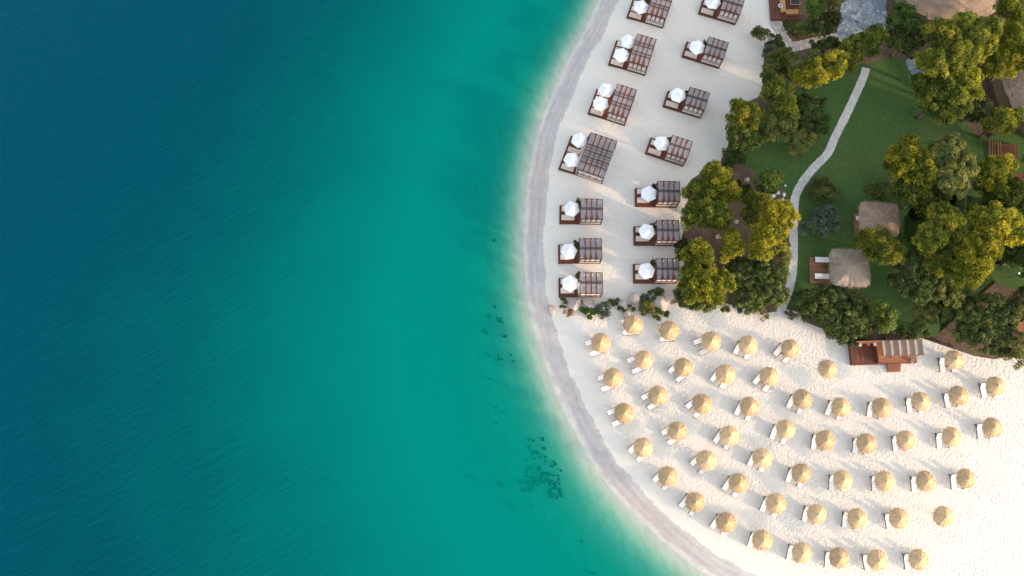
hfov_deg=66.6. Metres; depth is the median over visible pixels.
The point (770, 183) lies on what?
broadleaf tree
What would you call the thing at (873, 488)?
sun lounger
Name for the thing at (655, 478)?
sun lounger
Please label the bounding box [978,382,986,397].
sun lounger
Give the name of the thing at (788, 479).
sun lounger
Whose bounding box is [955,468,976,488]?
straw parasol
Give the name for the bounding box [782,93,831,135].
broadleaf tree
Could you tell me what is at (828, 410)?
sun lounger
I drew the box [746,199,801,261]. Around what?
broadleaf tree
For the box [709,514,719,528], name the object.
sun lounger
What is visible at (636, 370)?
sun lounger
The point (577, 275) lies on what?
potted plant
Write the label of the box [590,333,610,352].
straw parasol
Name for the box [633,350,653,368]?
straw parasol
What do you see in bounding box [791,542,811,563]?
straw parasol
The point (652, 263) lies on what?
potted plant
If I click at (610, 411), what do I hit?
sun lounger
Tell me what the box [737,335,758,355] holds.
straw parasol
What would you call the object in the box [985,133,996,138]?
shrub
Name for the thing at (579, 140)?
canvas parasol
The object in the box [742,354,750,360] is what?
sun lounger
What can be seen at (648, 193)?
canvas parasol
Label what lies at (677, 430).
straw parasol
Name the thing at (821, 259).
deck lounger
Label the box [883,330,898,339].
shrub
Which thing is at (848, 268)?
thatched gazebo
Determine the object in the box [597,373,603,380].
sun lounger
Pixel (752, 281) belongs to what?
broadleaf tree
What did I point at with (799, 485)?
sun lounger
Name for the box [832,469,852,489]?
straw parasol
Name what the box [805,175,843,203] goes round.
shrub
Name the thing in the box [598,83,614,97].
canvas parasol
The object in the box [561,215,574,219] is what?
daybed
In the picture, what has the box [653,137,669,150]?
canvas parasol
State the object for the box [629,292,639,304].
boulder
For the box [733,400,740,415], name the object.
sun lounger
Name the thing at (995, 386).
straw parasol
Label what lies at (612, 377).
straw parasol
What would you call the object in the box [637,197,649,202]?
daybed
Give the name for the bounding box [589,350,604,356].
sun lounger
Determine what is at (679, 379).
sun lounger
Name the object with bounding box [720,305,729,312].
shrub
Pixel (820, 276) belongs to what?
deck lounger
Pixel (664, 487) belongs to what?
sun lounger
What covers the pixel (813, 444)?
sun lounger
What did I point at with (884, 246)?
pine tree
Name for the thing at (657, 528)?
ground
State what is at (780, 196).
shrub
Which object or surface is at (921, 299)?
pine tree
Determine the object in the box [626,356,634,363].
sun lounger
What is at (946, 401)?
sun lounger
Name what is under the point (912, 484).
sun lounger
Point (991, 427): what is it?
straw parasol
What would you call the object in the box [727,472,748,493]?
straw parasol
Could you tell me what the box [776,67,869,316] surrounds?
garden path
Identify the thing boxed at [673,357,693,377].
straw parasol
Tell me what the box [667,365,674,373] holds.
sun lounger
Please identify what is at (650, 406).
sun lounger
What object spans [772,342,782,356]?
sun lounger
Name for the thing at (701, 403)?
straw parasol
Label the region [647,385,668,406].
straw parasol
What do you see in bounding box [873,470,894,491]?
straw parasol
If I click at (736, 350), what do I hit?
sun lounger
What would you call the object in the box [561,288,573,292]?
daybed
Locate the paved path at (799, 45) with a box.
[788,33,841,51]
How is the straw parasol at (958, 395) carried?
on the ground at (657, 528)
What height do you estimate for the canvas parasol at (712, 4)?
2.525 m
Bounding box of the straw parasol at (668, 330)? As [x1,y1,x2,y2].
[658,321,679,340]
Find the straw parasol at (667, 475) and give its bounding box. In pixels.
[657,465,677,486]
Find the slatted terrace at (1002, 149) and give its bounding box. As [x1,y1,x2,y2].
[984,140,1017,160]
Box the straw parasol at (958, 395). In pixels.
[946,385,968,406]
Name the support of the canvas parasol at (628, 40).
on the cabana at (640, 51)
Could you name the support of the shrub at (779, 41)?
on the garden soil
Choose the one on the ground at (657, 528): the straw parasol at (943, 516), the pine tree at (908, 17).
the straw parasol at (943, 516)
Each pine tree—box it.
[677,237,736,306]
[679,178,734,232]
[699,159,742,204]
[718,226,746,263]
[724,97,766,133]
[725,125,762,153]
[739,189,773,229]
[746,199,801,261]
[758,75,799,115]
[758,111,801,144]
[784,48,825,72]
[786,127,820,157]
[788,48,849,90]
[832,22,889,73]
[853,224,907,265]
[882,132,937,196]
[884,0,925,36]
[886,175,951,218]
[909,69,974,126]
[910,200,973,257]
[912,284,935,305]
[914,46,986,81]
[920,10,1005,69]
[922,237,968,283]
[925,132,980,198]
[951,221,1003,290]
[955,66,985,100]
[962,153,1019,195]
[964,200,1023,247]
[977,104,1023,139]
[978,176,1023,216]
[980,54,1023,88]
[981,20,1023,74]
[992,0,1023,28]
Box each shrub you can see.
[559,297,567,308]
[562,309,574,316]
[579,306,598,319]
[594,301,610,319]
[607,298,618,306]
[617,304,635,311]
[638,297,656,316]
[640,289,655,300]
[652,307,669,320]
[653,286,664,296]
[670,298,679,304]
[673,237,688,249]
[673,288,699,311]
[674,248,681,261]
[695,300,715,312]
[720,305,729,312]
[721,140,746,167]
[732,303,742,313]
[735,179,753,196]
[743,306,755,314]
[750,25,770,40]
[760,308,769,322]
[762,42,778,61]
[767,33,785,47]
[771,186,785,200]
[776,239,792,270]
[782,18,802,34]
[784,309,800,320]
[796,29,823,40]
[798,203,841,237]
[805,10,842,37]
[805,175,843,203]
[848,289,867,300]
[862,182,885,200]
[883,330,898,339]
[898,325,930,339]
[910,299,943,332]
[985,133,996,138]
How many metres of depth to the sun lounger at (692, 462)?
96.91 m
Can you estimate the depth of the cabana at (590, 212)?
102.00 m
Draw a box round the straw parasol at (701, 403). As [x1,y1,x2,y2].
[690,394,712,414]
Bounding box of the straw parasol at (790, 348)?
[780,339,799,358]
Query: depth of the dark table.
109.60 m
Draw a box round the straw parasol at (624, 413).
[613,402,634,423]
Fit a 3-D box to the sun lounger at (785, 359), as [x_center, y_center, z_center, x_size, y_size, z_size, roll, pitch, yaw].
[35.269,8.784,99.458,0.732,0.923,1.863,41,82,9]
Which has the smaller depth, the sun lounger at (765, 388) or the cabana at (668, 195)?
the sun lounger at (765, 388)
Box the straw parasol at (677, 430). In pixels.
[667,420,687,441]
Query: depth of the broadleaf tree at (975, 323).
96.44 m
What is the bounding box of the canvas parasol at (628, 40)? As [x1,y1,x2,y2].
[621,34,635,49]
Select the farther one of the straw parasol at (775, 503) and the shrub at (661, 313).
the shrub at (661, 313)
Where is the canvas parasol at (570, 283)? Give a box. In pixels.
[562,275,577,291]
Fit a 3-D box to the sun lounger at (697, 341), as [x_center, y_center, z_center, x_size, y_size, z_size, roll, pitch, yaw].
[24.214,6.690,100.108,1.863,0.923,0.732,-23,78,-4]
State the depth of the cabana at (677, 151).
103.41 m
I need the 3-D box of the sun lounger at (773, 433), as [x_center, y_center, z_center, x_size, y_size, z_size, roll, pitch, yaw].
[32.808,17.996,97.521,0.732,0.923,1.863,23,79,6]
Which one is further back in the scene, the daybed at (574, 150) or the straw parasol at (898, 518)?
the daybed at (574, 150)
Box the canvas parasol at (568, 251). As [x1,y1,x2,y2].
[560,244,576,258]
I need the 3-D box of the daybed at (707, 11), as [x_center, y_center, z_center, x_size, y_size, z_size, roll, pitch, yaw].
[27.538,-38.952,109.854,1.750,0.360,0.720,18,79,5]
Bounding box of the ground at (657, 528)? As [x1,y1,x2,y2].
[503,0,1023,575]
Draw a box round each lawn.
[742,58,1023,335]
[789,21,835,38]
[991,263,1023,288]
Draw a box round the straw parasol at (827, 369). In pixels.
[817,359,837,378]
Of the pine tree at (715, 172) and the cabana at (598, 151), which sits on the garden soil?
the pine tree at (715, 172)
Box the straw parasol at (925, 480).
[914,469,935,492]
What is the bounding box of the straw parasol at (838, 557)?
[828,546,848,568]
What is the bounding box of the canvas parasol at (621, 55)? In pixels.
[614,48,628,61]
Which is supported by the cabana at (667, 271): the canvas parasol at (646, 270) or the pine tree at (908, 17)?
the canvas parasol at (646, 270)
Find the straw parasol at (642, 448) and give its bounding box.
[633,436,652,457]
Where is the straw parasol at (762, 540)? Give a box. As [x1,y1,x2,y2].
[751,528,772,551]
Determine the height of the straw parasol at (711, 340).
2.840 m
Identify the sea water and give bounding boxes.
[0,0,656,575]
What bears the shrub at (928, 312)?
on the lawn at (884, 113)
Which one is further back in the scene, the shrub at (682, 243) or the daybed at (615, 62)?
the daybed at (615, 62)
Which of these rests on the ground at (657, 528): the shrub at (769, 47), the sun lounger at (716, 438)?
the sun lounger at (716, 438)
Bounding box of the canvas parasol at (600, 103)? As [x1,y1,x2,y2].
[593,96,607,110]
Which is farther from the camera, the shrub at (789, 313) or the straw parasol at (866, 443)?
the shrub at (789, 313)
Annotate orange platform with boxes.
[1017,321,1023,332]
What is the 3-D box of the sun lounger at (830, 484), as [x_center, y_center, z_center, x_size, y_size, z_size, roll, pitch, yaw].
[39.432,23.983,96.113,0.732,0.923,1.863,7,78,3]
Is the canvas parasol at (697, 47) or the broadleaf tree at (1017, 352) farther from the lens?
the canvas parasol at (697, 47)
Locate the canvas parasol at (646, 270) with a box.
[638,263,654,278]
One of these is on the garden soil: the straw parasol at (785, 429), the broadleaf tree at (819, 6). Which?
the broadleaf tree at (819, 6)
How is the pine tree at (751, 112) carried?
on the garden soil
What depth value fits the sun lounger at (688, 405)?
98.39 m
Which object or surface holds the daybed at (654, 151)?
on the cabana at (677, 151)
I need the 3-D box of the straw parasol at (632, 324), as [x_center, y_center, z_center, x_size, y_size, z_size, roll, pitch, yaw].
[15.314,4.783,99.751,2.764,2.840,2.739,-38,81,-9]
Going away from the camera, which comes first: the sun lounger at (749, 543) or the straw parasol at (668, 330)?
the sun lounger at (749, 543)
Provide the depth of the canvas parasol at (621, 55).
106.56 m
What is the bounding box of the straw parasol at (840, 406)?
[830,397,850,417]
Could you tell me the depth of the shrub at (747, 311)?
100.20 m
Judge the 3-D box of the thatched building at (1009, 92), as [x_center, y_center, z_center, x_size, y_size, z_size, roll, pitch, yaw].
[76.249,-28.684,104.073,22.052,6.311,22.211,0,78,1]
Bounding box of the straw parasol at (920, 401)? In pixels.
[910,391,930,411]
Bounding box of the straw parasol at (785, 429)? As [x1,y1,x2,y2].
[774,419,795,438]
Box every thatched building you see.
[895,0,999,29]
[992,34,1023,133]
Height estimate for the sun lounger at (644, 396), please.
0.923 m
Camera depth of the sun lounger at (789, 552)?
94.40 m
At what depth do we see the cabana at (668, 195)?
102.16 m
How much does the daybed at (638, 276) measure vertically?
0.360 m
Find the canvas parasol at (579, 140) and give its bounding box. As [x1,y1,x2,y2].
[572,133,586,147]
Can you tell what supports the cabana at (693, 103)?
on the ground at (657, 528)
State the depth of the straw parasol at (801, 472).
94.66 m
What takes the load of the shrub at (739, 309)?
on the ground at (657, 528)
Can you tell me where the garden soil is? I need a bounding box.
[682,0,1023,358]
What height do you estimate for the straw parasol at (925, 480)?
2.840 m
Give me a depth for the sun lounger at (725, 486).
96.25 m
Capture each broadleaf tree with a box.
[725,256,790,313]
[751,168,784,194]
[759,56,783,84]
[767,47,794,82]
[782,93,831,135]
[789,282,873,347]
[804,0,830,20]
[806,35,840,56]
[827,0,846,12]
[866,300,900,333]
[885,28,926,59]
[886,249,937,301]
[929,273,966,308]
[944,292,1021,357]
[960,95,993,123]
[998,331,1023,370]
[1000,243,1023,278]
[1006,286,1023,328]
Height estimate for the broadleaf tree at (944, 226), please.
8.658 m
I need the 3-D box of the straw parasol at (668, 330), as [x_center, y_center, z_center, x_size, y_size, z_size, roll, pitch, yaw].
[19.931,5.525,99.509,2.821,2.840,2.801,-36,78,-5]
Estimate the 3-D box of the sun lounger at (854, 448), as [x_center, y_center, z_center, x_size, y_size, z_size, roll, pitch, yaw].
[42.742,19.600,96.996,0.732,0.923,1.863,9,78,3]
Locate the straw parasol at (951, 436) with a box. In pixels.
[940,427,961,447]
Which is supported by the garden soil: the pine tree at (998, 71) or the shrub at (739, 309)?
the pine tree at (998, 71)
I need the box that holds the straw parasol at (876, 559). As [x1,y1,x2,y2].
[866,548,888,571]
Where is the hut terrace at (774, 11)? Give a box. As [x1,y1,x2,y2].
[769,0,799,20]
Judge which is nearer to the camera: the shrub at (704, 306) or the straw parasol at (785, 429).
the straw parasol at (785, 429)
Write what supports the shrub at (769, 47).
on the garden soil
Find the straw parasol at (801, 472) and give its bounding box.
[790,463,810,483]
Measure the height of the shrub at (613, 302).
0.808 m
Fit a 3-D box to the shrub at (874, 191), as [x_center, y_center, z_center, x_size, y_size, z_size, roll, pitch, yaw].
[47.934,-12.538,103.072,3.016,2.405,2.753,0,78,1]
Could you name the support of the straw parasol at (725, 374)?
on the ground at (657, 528)
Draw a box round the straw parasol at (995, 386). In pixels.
[984,375,1005,396]
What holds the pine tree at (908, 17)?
on the garden soil
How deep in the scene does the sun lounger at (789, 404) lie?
98.20 m
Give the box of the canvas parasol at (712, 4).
[705,0,720,9]
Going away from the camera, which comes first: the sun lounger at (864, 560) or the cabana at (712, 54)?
the sun lounger at (864, 560)
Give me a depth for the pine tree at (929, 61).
99.01 m
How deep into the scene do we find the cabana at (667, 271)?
99.95 m
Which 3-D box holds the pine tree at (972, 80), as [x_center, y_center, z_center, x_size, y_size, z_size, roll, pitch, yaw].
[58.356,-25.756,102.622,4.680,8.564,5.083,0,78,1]
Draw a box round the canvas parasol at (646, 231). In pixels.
[639,224,654,239]
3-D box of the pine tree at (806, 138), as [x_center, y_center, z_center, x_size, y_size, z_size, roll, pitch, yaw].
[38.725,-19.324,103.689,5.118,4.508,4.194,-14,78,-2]
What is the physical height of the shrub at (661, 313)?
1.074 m
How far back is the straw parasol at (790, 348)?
97.86 m
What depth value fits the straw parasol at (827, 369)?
97.21 m
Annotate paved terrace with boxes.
[837,0,887,39]
[905,59,923,74]
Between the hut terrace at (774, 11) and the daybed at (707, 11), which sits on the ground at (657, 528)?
the hut terrace at (774, 11)
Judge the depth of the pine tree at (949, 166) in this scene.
96.43 m
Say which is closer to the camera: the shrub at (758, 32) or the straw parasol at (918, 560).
the straw parasol at (918, 560)
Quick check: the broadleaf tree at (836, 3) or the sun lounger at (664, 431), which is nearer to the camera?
the sun lounger at (664, 431)
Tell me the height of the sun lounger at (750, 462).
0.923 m
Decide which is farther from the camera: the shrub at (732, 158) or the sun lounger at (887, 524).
the shrub at (732, 158)
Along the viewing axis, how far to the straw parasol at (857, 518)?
93.42 m
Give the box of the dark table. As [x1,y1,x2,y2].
[790,0,799,4]
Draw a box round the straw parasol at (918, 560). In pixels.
[906,548,929,571]
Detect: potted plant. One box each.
[573,239,578,250]
[575,271,580,282]
[650,258,655,266]
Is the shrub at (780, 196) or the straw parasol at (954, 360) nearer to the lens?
the straw parasol at (954, 360)
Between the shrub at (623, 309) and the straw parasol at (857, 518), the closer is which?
the straw parasol at (857, 518)
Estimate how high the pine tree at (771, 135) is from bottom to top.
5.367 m
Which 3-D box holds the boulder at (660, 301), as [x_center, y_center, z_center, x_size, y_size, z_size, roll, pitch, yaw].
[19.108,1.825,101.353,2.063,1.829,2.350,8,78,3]
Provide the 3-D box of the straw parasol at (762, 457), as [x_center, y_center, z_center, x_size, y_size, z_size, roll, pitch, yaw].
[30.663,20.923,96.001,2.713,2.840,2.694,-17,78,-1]
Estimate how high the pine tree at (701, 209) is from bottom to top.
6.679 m
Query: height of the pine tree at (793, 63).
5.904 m
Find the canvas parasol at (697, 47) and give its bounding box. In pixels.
[689,40,704,54]
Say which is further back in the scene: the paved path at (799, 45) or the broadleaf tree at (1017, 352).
the paved path at (799, 45)
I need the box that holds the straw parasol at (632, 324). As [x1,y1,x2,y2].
[622,314,642,334]
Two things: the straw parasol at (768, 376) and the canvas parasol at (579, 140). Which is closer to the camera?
the straw parasol at (768, 376)
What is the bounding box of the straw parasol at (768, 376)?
[758,366,778,385]
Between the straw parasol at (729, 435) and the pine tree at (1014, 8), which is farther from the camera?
the pine tree at (1014, 8)
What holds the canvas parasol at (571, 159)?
on the cabana at (598, 151)
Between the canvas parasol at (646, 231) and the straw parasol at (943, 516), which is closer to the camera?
the straw parasol at (943, 516)
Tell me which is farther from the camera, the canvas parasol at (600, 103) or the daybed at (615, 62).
the daybed at (615, 62)
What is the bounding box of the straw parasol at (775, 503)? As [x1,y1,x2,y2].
[764,493,786,514]
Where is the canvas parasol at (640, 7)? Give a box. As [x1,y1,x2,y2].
[633,0,648,14]
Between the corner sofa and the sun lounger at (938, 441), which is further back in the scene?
the corner sofa
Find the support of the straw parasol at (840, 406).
on the ground at (657, 528)
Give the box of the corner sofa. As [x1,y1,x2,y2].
[779,0,798,15]
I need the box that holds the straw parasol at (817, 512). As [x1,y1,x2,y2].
[805,503,826,524]
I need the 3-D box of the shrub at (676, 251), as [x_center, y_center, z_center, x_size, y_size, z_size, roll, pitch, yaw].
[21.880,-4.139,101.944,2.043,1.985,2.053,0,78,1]
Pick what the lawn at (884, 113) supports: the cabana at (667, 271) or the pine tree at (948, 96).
the pine tree at (948, 96)
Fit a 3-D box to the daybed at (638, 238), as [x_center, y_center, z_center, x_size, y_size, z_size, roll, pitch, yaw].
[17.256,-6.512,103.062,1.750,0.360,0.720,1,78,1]
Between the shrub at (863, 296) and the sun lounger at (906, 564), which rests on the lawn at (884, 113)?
the shrub at (863, 296)
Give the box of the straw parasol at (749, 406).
[738,396,759,416]
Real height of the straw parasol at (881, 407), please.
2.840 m
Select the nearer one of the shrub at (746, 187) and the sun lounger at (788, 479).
the sun lounger at (788, 479)
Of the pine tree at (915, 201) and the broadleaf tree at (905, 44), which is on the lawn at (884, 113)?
the pine tree at (915, 201)
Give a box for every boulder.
[548,304,554,314]
[566,298,581,310]
[582,298,595,307]
[617,299,627,308]
[622,309,629,317]
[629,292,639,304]
[651,294,666,310]
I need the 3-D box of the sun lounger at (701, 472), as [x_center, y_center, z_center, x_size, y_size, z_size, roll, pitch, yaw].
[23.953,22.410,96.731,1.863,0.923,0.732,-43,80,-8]
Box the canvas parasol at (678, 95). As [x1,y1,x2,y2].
[670,88,685,102]
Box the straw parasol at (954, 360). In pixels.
[943,350,963,370]
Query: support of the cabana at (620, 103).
on the ground at (657, 528)
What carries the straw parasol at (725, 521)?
on the ground at (657, 528)
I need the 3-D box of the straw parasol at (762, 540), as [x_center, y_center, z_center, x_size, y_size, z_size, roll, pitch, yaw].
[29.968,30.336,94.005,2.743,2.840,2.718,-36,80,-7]
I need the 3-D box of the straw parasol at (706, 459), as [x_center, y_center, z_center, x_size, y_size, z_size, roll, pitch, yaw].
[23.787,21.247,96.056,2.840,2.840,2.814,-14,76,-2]
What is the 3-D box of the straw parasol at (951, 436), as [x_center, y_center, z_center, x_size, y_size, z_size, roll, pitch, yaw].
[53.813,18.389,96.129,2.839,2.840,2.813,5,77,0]
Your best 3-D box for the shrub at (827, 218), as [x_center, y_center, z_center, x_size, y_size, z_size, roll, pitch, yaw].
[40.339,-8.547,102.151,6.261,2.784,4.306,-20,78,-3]
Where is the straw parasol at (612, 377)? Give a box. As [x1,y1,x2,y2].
[602,367,623,387]
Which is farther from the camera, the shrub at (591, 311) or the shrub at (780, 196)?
the shrub at (780, 196)
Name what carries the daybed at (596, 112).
on the cabana at (620, 103)
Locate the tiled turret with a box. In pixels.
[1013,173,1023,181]
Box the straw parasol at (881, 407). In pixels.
[870,397,892,418]
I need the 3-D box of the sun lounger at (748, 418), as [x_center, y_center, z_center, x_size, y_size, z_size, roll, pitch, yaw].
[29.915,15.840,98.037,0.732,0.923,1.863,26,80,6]
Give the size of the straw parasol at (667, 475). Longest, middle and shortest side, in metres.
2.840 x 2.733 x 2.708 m
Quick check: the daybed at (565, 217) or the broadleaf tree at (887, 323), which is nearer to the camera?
the broadleaf tree at (887, 323)
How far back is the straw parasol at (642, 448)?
95.67 m
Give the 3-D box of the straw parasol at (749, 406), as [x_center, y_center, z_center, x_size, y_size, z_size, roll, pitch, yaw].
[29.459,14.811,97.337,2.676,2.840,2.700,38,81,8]
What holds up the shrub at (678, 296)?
on the ground at (657, 528)
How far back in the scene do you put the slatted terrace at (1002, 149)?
104.69 m
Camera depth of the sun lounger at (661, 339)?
100.18 m
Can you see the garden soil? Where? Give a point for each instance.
(943, 337)
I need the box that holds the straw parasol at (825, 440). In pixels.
[814,430,835,451]
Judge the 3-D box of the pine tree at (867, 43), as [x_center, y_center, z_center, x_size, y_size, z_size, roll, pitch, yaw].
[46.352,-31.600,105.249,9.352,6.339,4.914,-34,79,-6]
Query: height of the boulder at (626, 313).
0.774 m
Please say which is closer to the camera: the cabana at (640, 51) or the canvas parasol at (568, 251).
the canvas parasol at (568, 251)
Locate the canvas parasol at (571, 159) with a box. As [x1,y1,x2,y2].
[563,153,579,166]
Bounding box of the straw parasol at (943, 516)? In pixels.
[931,505,953,527]
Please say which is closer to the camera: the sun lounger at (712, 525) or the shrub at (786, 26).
the sun lounger at (712, 525)
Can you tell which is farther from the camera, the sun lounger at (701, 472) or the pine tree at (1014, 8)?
the pine tree at (1014, 8)
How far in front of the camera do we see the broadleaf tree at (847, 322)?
98.06 m
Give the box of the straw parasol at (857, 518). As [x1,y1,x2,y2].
[846,508,867,529]
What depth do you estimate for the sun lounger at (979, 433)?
97.01 m
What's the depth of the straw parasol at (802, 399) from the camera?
96.51 m
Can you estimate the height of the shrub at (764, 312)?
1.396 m
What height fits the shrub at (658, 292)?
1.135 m
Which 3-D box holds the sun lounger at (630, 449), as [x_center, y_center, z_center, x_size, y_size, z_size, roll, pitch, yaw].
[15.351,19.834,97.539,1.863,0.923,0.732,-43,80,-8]
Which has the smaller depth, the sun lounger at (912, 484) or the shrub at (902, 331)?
the sun lounger at (912, 484)
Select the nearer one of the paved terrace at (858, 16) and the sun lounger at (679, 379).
the sun lounger at (679, 379)
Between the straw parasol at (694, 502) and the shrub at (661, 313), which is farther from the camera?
the shrub at (661, 313)
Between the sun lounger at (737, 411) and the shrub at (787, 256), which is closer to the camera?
the sun lounger at (737, 411)
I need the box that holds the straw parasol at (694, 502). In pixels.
[685,491,704,512]
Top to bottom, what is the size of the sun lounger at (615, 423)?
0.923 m
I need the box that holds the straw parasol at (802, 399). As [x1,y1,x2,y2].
[791,388,812,409]
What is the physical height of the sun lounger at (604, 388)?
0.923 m
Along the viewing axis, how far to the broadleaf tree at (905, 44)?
103.76 m
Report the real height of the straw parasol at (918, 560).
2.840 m
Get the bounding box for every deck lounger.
[814,273,829,279]
[815,257,828,262]
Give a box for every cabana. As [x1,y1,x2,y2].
[558,132,616,183]
[558,238,601,263]
[558,272,602,297]
[559,198,602,224]
[587,84,636,125]
[608,33,656,75]
[626,0,671,28]
[633,220,679,245]
[633,258,679,283]
[635,181,679,207]
[645,135,692,166]
[663,87,709,118]
[681,36,728,68]
[698,0,744,24]
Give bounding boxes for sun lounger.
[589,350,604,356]
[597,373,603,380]
[601,385,615,391]
[607,407,615,415]
[612,420,622,426]
[623,330,637,335]
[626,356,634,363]
[627,442,634,453]
[631,367,645,374]
[635,456,645,462]
[641,390,649,400]
[647,403,658,410]
[651,468,661,482]
[660,336,674,341]
[660,426,668,435]
[661,484,669,490]
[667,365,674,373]
[667,438,678,445]
[675,376,685,382]
[678,493,687,507]
[685,399,692,408]
[689,454,697,466]
[693,337,701,345]
[697,469,706,475]
[698,349,710,355]
[709,368,716,382]
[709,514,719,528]
[712,428,721,443]
[718,383,726,389]
[721,475,730,490]
[732,340,739,354]
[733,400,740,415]
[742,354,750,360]
[744,415,750,421]
[746,451,753,466]
[746,532,754,547]
[751,372,759,384]
[759,496,767,512]
[761,384,771,392]
[769,424,776,439]
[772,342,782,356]
[779,438,787,444]
[781,356,789,363]
[784,394,793,409]
[784,467,791,482]
[785,544,794,560]
[795,482,802,487]
[796,408,802,414]
[800,506,808,521]
[810,434,816,449]
[823,551,829,567]
[824,400,831,415]
[828,475,833,490]
[840,511,847,527]
[851,438,857,453]
[860,554,869,569]
[865,402,872,417]
[870,476,876,490]
[882,513,891,528]
[890,436,897,450]
[901,553,910,568]
[904,398,912,412]
[909,476,916,491]
[934,433,941,447]
[937,357,945,371]
[941,393,950,407]
[948,474,956,488]
[974,423,982,438]
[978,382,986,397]
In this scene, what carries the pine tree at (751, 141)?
on the garden soil
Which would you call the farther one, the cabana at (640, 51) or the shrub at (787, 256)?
the cabana at (640, 51)
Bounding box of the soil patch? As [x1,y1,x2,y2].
[728,167,753,185]
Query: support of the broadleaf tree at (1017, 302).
on the garden soil
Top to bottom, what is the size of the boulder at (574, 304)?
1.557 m
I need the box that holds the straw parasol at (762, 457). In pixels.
[751,447,772,468]
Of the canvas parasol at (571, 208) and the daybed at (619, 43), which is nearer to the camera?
the canvas parasol at (571, 208)
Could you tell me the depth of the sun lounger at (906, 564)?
93.95 m
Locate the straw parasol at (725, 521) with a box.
[715,510,736,533]
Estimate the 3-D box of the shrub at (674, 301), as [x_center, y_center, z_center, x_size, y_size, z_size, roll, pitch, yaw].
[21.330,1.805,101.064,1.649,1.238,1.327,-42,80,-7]
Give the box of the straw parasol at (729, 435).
[718,425,739,446]
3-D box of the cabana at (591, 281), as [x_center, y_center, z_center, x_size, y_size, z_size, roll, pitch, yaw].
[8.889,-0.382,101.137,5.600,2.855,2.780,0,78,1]
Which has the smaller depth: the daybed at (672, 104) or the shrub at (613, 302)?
the shrub at (613, 302)
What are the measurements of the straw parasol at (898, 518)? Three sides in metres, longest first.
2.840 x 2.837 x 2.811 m
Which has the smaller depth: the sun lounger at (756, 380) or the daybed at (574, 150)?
the sun lounger at (756, 380)
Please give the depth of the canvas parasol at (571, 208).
102.17 m
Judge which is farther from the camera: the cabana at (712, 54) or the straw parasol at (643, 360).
the cabana at (712, 54)
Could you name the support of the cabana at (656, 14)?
on the ground at (657, 528)
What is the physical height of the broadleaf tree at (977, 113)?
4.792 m
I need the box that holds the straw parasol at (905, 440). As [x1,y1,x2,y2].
[895,431,916,450]
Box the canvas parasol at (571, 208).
[563,201,579,216]
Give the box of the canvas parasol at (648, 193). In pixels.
[641,186,656,201]
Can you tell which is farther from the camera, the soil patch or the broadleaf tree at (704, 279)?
the soil patch
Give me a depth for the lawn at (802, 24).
109.41 m
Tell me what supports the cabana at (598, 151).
on the ground at (657, 528)
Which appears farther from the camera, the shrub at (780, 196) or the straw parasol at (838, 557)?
the shrub at (780, 196)
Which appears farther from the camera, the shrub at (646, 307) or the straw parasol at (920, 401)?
the shrub at (646, 307)
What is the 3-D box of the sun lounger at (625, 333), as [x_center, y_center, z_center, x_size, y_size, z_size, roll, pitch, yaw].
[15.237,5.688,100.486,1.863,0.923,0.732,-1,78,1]
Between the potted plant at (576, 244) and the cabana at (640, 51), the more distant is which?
the cabana at (640, 51)
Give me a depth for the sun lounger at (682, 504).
96.00 m
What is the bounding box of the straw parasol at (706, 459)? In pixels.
[695,449,717,471]
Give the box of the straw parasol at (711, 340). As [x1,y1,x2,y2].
[700,331,721,350]
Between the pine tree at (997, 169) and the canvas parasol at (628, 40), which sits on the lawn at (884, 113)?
the pine tree at (997, 169)
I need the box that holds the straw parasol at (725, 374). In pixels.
[715,364,735,383]
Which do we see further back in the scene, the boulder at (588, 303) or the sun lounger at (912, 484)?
the boulder at (588, 303)
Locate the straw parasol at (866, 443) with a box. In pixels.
[855,433,877,453]
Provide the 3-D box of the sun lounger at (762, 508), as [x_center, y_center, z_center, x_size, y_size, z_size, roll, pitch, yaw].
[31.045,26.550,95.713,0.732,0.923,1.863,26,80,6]
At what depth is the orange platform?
99.64 m
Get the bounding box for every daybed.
[560,254,573,259]
[561,163,574,171]
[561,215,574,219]
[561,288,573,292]
[567,146,580,154]
[590,108,603,116]
[610,59,623,66]
[616,41,627,48]
[629,12,641,19]
[635,274,648,278]
[636,236,648,241]
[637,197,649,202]
[648,147,661,155]
[665,100,678,108]
[684,51,697,58]
[701,7,713,15]
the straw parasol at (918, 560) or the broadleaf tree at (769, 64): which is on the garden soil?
the broadleaf tree at (769, 64)
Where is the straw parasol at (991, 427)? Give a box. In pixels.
[981,416,1002,438]
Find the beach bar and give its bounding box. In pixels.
[848,339,924,371]
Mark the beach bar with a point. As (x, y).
(893, 355)
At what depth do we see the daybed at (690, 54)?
108.43 m
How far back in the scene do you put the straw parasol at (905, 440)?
95.26 m
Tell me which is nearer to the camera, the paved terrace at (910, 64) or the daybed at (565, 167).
the daybed at (565, 167)
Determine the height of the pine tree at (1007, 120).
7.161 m
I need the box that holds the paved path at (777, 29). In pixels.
[769,21,791,47]
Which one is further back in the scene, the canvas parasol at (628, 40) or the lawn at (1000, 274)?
the canvas parasol at (628, 40)
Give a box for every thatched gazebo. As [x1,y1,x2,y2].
[809,247,871,288]
[853,200,899,237]
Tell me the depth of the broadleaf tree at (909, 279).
96.67 m
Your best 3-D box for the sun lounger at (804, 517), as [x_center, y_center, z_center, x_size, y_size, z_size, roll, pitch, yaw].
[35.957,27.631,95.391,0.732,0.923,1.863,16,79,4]
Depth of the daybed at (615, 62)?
108.47 m
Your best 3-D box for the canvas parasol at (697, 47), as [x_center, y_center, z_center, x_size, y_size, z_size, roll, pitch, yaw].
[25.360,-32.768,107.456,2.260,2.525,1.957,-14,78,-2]
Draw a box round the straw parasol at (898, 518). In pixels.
[887,506,909,529]

